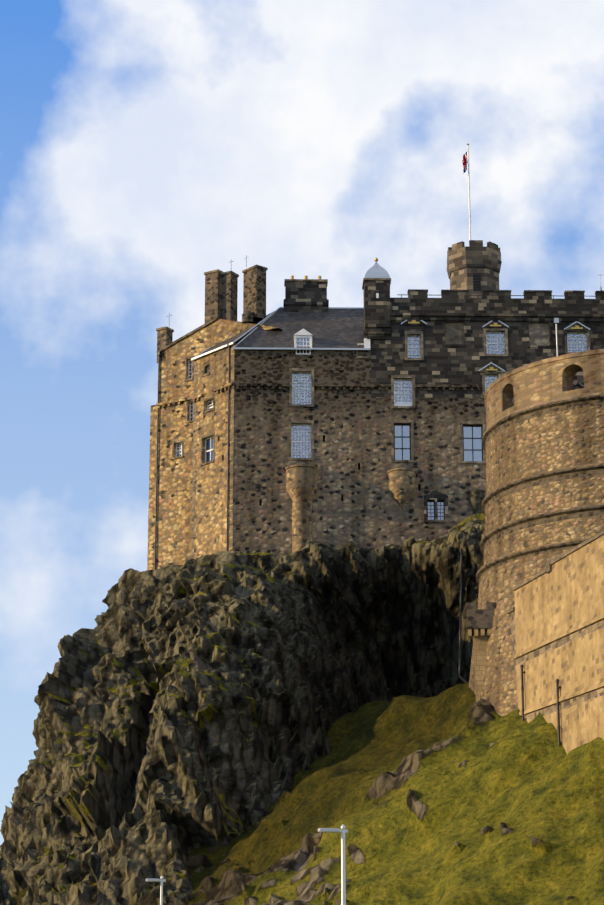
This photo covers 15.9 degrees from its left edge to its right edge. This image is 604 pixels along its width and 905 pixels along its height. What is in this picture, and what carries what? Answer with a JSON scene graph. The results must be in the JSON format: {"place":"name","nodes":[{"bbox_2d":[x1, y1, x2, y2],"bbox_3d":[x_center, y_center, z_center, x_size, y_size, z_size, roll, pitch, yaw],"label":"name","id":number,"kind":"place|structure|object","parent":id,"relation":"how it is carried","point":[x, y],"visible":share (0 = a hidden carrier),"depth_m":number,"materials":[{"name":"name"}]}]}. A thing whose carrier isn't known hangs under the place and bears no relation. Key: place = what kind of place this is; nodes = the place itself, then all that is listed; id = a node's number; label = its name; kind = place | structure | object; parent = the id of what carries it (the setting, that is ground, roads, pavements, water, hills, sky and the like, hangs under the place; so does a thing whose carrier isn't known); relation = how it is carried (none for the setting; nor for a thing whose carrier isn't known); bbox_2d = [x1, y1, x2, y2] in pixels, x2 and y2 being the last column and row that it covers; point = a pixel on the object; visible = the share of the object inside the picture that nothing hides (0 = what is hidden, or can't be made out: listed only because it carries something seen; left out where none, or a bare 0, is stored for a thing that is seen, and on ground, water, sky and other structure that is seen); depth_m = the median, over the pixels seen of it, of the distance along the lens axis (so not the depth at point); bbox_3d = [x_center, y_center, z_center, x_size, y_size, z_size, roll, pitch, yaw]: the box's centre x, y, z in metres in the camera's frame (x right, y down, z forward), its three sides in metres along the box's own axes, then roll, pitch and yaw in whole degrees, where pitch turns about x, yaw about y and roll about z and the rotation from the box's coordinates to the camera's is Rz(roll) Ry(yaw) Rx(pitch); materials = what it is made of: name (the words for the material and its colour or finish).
{"place":"outdoors","nodes":[
{"label":"outdoors","id":0,"kind":"place"},
{"bbox_2d":[146,876,165,904],"bbox_3d":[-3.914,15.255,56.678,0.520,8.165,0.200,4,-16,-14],"label":"street lamp","id":1,"kind":"object","parent":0,"point":[161,880],"visible":1,"depth_m":57.69,"materials":[{"name":"grey metal"}]},
{"bbox_2d":[0,514,484,904],"bbox_3d":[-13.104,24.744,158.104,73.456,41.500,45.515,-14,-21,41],"label":"rock cliff","id":2,"kind":"structure","parent":0,"point":[188,706],"depth_m":153.50,"materials":[{"name":"stone"}]},
{"bbox_2d":[147,143,603,569],"bbox_3d":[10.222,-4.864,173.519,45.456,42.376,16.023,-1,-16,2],"label":"castle","id":3,"kind":"structure","parent":2,"relation":"on","point":[301,417],"depth_m":167.31,"materials":[{"name":"brown stone"}]},
{"bbox_2d":[462,149,467,172],"bbox_3d":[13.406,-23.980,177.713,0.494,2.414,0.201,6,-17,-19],"label":"union flag","id":4,"kind":"object","parent":3,"relation":"attached to","point":[464,161],"visible":1,"depth_m":177.72,"materials":[{"name":"fabric"}]},
{"bbox_2d":[458,548,466,682],"bbox_3d":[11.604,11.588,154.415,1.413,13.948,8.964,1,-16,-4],"label":"drainpipe","id":5,"kind":"object","parent":2,"relation":"on","point":[460,630],"visible":0.79,"depth_m":155.47,"materials":[{"name":"black metal"}]},
{"bbox_2d":[0,0,603,844],"label":"sky","id":6,"kind":"structure","parent":0,"point":[148,148],"materials":[{"name":"blue"}]},
{"bbox_2d":[13,682,603,904],"bbox_3d":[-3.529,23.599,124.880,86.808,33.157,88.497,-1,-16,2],"label":"grassy hill","id":7,"kind":"structure","parent":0,"point":[457,794],"depth_m":126.09,"materials":[{"name":"green plant"}]},
{"bbox_2d":[466,530,603,753],"bbox_3d":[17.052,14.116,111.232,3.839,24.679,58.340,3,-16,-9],"label":"stone wall","id":8,"kind":"structure","parent":7,"relation":"on","point":[556,617],"depth_m":125.48,"materials":[{"name":"stone"}]},
{"bbox_2d":[469,349,603,715],"bbox_3d":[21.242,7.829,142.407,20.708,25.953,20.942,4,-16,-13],"label":"round tower","id":9,"kind":"structure","parent":7,"relation":"on","point":[542,505],"depth_m":138.96,"materials":[{"name":"brown stone"}]},
{"bbox_2d":[318,825,347,904],"bbox_3d":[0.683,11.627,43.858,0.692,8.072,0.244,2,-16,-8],"label":"street lamp","id":10,"kind":"object","parent":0,"point":[343,830],"visible":1,"depth_m":44.80,"materials":[{"name":"white metal"}]}
]}

